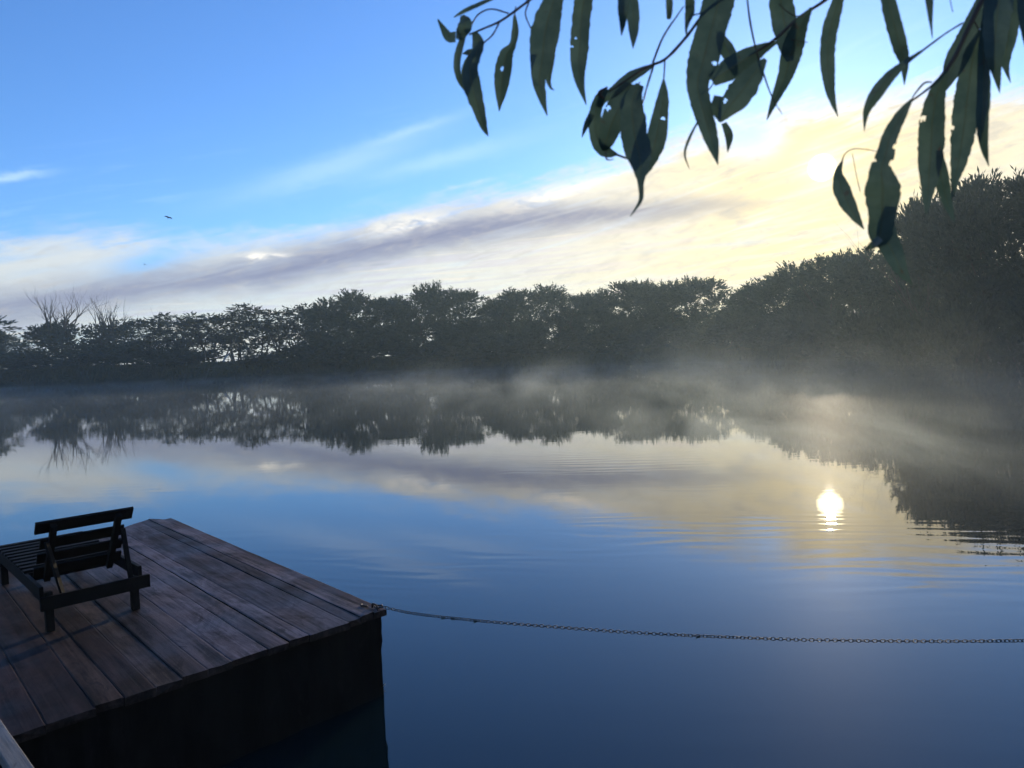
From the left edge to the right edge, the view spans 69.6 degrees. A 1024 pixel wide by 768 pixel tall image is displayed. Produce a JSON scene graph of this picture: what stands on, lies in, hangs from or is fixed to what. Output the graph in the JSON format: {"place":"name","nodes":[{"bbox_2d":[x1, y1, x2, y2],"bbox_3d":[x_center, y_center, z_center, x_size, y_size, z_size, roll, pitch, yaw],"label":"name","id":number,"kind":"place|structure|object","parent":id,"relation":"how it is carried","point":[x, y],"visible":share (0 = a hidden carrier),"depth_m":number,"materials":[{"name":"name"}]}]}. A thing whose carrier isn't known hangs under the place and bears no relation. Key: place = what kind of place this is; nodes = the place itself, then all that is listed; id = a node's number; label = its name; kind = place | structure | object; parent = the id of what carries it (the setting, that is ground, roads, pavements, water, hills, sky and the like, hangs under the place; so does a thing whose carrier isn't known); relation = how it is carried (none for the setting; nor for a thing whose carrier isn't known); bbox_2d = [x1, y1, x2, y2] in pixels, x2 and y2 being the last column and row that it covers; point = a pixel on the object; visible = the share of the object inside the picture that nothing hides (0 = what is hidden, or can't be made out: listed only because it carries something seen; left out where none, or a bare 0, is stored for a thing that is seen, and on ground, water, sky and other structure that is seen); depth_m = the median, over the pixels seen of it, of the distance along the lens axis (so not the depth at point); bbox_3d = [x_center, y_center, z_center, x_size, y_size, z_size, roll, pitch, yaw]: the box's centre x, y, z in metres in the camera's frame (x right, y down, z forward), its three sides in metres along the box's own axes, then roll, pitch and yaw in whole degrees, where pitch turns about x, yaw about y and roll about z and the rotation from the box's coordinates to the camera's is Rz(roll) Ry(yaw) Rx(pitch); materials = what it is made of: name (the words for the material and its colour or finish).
{"place":"outdoors","nodes":[
{"label":"outdoors","id":0,"kind":"place"},
{"bbox_2d":[0,720,33,767],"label":"gangway rail","id":1,"kind":"object","parent":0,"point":[12,755],"visible":1,"depth_m":2.23,"materials":[{"name":"grey wood"}]},
{"bbox_2d":[0,343,1020,385],"bbox_3d":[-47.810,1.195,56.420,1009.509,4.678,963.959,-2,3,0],"label":"terrain","id":2,"kind":"structure","parent":0,"point":[288,370],"depth_m":119.77,"materials":[{"name":"green plant"}]},
{"bbox_2d":[0,315,24,351],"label":"willow tree","id":3,"kind":"object","parent":2,"relation":"on","point":[8,329],"visible":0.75,"depth_m":156.10,"materials":[{"name":"green plant"}]},
{"bbox_2d":[0,330,35,368],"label":"willow tree","id":4,"kind":"object","parent":2,"relation":"on","point":[4,337],"visible":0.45,"depth_m":151.81,"materials":[{"name":"green plant"}]},
{"bbox_2d":[17,283,109,365],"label":"half dead tree","id":5,"kind":"object","parent":2,"relation":"on","point":[55,337],"visible":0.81,"depth_m":143.65,"materials":[{"name":"green plant"}]},
{"bbox_2d":[78,291,135,352],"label":"half dead tree","id":6,"kind":"object","parent":2,"relation":"on","point":[104,330],"visible":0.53,"depth_m":146.20,"materials":[{"name":"green plant"}]},
{"bbox_2d":[105,317,174,363],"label":"slender tree","id":7,"kind":"object","parent":2,"relation":"on","point":[130,325],"visible":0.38,"depth_m":140.71,"materials":[{"name":"green plant"}]},
{"bbox_2d":[132,307,184,362],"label":"slender tree","id":8,"kind":"object","parent":2,"relation":"on","point":[150,336],"visible":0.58,"depth_m":134.91,"materials":[{"name":"green plant"}]},
{"bbox_2d":[129,344,195,366],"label":"shrub","id":9,"kind":"object","parent":2,"relation":"on","point":[156,355],"visible":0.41,"depth_m":128.94,"materials":[{"name":"green plant"}]},
{"bbox_2d":[152,316,208,361],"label":"slender tree","id":10,"kind":"object","parent":2,"relation":"on","point":[173,334],"visible":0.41,"depth_m":132.36,"materials":[{"name":"green plant"}]},
{"bbox_2d":[151,349,219,365],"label":"shrub","id":11,"kind":"object","parent":2,"relation":"on","point":[189,357],"visible":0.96,"depth_m":126.24,"materials":[{"name":"green plant"}]},
{"bbox_2d":[169,312,243,362],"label":"slender tree","id":12,"kind":"object","parent":2,"relation":"on","point":[196,323],"visible":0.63,"depth_m":130.14,"materials":[{"name":"green plant"}]},
{"bbox_2d":[175,311,257,361],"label":"slender tree","id":13,"kind":"object","parent":2,"relation":"on","point":[215,339],"visible":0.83,"depth_m":129.36,"materials":[{"name":"green plant"}]},
{"bbox_2d":[223,353,233,361],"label":"shelter","id":14,"kind":"object","parent":2,"relation":"on","point":[231,357],"visible":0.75,"depth_m":126.77,"materials":[{"name":"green plant"}]},
{"bbox_2d":[220,300,277,359],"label":"slender tree","id":15,"kind":"object","parent":2,"relation":"on","point":[245,324],"visible":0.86,"depth_m":128.30,"materials":[{"name":"green plant"}]},
{"bbox_2d":[235,354,293,363],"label":"shrub","id":16,"kind":"object","parent":2,"relation":"on","point":[262,358],"visible":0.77,"depth_m":121.87,"materials":[{"name":"green plant"}]},
{"bbox_2d":[246,307,303,359],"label":"slender tree","id":17,"kind":"object","parent":2,"relation":"on","point":[280,339],"visible":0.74,"depth_m":127.80,"materials":[{"name":"green plant"}]},
{"bbox_2d":[241,303,321,353],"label":"slender tree","id":18,"kind":"object","parent":2,"relation":"on","point":[292,312],"visible":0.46,"depth_m":128.05,"materials":[{"name":"green plant"}]},
{"bbox_2d":[266,344,335,365],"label":"shrub","id":19,"kind":"object","parent":2,"relation":"on","point":[285,351],"visible":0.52,"depth_m":121.41,"materials":[{"name":"green plant"}]},
{"bbox_2d":[285,304,349,348],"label":"willow tree","id":20,"kind":"object","parent":2,"relation":"on","point":[312,337],"visible":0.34,"depth_m":126.08,"materials":[{"name":"green plant"}]},
{"bbox_2d":[300,288,400,357],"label":"willow tree","id":21,"kind":"object","parent":2,"relation":"on","point":[346,306],"visible":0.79,"depth_m":123.10,"materials":[{"name":"green plant"}]},
{"bbox_2d":[356,293,432,355],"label":"willow tree","id":22,"kind":"object","parent":2,"relation":"on","point":[392,307],"visible":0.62,"depth_m":121.85,"materials":[{"name":"green plant"}]},
{"bbox_2d":[371,338,432,362],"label":"shrub","id":23,"kind":"object","parent":2,"relation":"on","point":[404,353],"visible":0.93,"depth_m":117.48,"materials":[{"name":"green plant"}]},
{"bbox_2d":[390,279,458,352],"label":"willow tree","id":24,"kind":"object","parent":2,"relation":"on","point":[420,297],"visible":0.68,"depth_m":122.34,"materials":[{"name":"green plant"}]},
{"bbox_2d":[415,283,499,359],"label":"willow tree","id":25,"kind":"object","parent":2,"relation":"on","point":[464,327],"visible":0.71,"depth_m":120.24,"materials":[{"name":"green plant"}]},
{"bbox_2d":[473,298,515,353],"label":"willow tree","id":26,"kind":"object","parent":2,"relation":"on","point":[490,322],"visible":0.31,"depth_m":120.88,"materials":[{"name":"green plant"}]},
{"bbox_2d":[480,286,553,352],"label":"willow tree","id":27,"kind":"object","parent":2,"relation":"on","point":[512,302],"visible":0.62,"depth_m":118.33,"materials":[{"name":"green plant"}]},
{"bbox_2d":[516,281,585,347],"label":"willow tree","id":28,"kind":"object","parent":2,"relation":"on","point":[542,297],"visible":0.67,"depth_m":114.86,"materials":[{"name":"green plant"}]},
{"bbox_2d":[549,289,608,351],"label":"willow tree","id":29,"kind":"object","parent":2,"relation":"on","point":[574,299],"visible":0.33,"depth_m":113.56,"materials":[{"name":"green plant"}]},
{"bbox_2d":[573,287,636,349],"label":"willow tree","id":30,"kind":"object","parent":2,"relation":"on","point":[586,311],"visible":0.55,"depth_m":110.20,"materials":[{"name":"green plant"}]},
{"bbox_2d":[590,277,686,348],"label":"willow tree","id":31,"kind":"object","parent":2,"relation":"on","point":[636,294],"visible":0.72,"depth_m":106.68,"materials":[{"name":"green plant"}]},
{"bbox_2d":[632,278,701,343],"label":"willow tree","id":32,"kind":"object","parent":2,"relation":"on","point":[656,323],"visible":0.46,"depth_m":105.39,"materials":[{"name":"green plant"}]},
{"bbox_2d":[659,275,745,345],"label":"willow tree","id":33,"kind":"object","parent":2,"relation":"on","point":[689,292],"visible":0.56,"depth_m":103.33,"materials":[{"name":"green plant"}]},
{"bbox_2d":[581,0,827,215],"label":"willow spray","id":34,"kind":"object","parent":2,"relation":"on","point":[742,69],"visible":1,"depth_m":0.85,"materials":[{"name":"green plant"}]},
{"bbox_2d":[722,297,767,342],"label":"willow tree","id":35,"kind":"object","parent":2,"relation":"on","point":[743,317],"visible":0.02,"depth_m":106.44,"materials":[{"name":"green plant"}]},
{"bbox_2d":[720,274,791,347],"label":"willow tree","id":36,"kind":"object","parent":2,"relation":"on","point":[743,295],"visible":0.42,"depth_m":91.43,"materials":[{"name":"green plant"}]},
{"bbox_2d":[749,257,851,346],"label":"willow tree","id":37,"kind":"object","parent":2,"relation":"on","point":[785,276],"visible":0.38,"depth_m":85.32,"materials":[{"name":"green plant"}]},
{"bbox_2d":[773,312,841,361],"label":"shrub","id":38,"kind":"object","parent":2,"relation":"on","point":[811,347],"visible":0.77,"depth_m":77.47,"materials":[{"name":"green plant"}]},
{"bbox_2d":[774,247,870,352],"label":"willow tree","id":39,"kind":"object","parent":2,"relation":"on","point":[825,266],"visible":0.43,"depth_m":79.25,"materials":[{"name":"green plant"}]},
{"bbox_2d":[813,245,894,351],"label":"willow tree","id":40,"kind":"object","parent":2,"relation":"on","point":[846,275],"visible":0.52,"depth_m":73.22,"materials":[{"name":"green plant"}]},
{"bbox_2d":[825,308,888,362],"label":"shrub","id":41,"kind":"object","parent":2,"relation":"on","point":[850,335],"visible":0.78,"depth_m":67.42,"materials":[{"name":"green plant"}]},
{"bbox_2d":[855,254,940,360],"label":"tall tree","id":42,"kind":"object","parent":2,"relation":"on","point":[890,310],"visible":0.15,"depth_m":65.69,"materials":[{"name":"green plant"}]},
{"bbox_2d":[834,186,983,364],"bbox_3d":[32.857,-7.622,58.988,9.113,16.850,12.327,3,6,65],"label":"tall tree","id":43,"kind":"object","parent":2,"relation":"on","point":[912,223],"visible":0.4,"depth_m":59.29,"materials":[{"name":"green plant"}]},
{"bbox_2d":[876,301,951,364],"bbox_3d":[32.120,-3.278,58.767,5.412,7.167,5.840,-3,3,-11],"label":"shrub","id":44,"kind":"object","parent":2,"relation":"on","point":[912,358],"visible":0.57,"depth_m":57.95,"materials":[{"name":"green plant"}]},
{"bbox_2d":[820,0,1023,285],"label":"willow spray","id":45,"kind":"object","parent":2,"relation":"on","point":[982,46],"visible":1,"depth_m":0.80,"materials":[{"name":"green plant"}]},
{"bbox_2d":[902,166,1022,364],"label":"tall tree","id":46,"kind":"object","parent":2,"relation":"on","point":[961,228],"visible":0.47,"depth_m":54.68,"materials":[{"name":"green plant"}]},
{"bbox_2d":[928,292,999,367],"bbox_3d":[31.193,-2.697,50.440,4.309,7.211,4.801,-3,3,-12],"label":"shrub","id":47,"kind":"object","parent":2,"relation":"on","point":[957,339],"visible":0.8,"depth_m":49.69,"materials":[{"name":"green plant"}]},
{"bbox_2d":[951,164,1023,363],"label":"tall tree","id":48,"kind":"object","parent":2,"relation":"on","point":[1012,276],"visible":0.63,"depth_m":51.36,"materials":[{"name":"green plant"}]},
{"bbox_2d":[988,219,1023,352],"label":"tall tree","id":49,"kind":"object","parent":2,"relation":"on","point":[1020,236],"visible":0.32,"depth_m":48.00,"materials":[{"name":"green plant"}]},
{"bbox_2d":[989,293,1023,369],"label":"shrub","id":50,"kind":"object","parent":2,"relation":"on","point":[1008,356],"visible":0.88,"depth_m":44.96,"materials":[{"name":"green plant"}]},
{"bbox_2d":[0,361,1023,767],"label":"water","id":51,"kind":"structure","parent":0,"point":[822,499],"depth_m":9.56,"materials":[{"name":"blue liquid"}]},
{"bbox_2d":[0,518,386,767],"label":"floating platform","id":52,"kind":"structure","parent":51,"relation":"on","point":[213,652],"depth_m":4.75,"materials":[{"name":"brown wood"}]},
{"bbox_2d":[0,507,149,632],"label":"sun lounger","id":53,"kind":"object","parent":52,"relation":"on","point":[27,564],"visible":1,"depth_m":5.35,"materials":[{"name":"brown wood"}]},
{"bbox_2d":[379,605,1023,642],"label":"mooring chain","id":54,"kind":"object","parent":52,"relation":"attached to","point":[767,638],"visible":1,"depth_m":4.73,"materials":[{"name":"metal"}]},
{"bbox_2d":[0,0,1023,363],"label":"sky","id":55,"kind":"structure","parent":0,"point":[296,152],"materials":[{"name":"blue"}]},
{"bbox_2d":[437,0,592,135],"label":"willow spray","id":56,"kind":"object","parent":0,"point":[544,32],"visible":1,"depth_m":0.90,"materials":[{"name":"green plant"}]}
]}

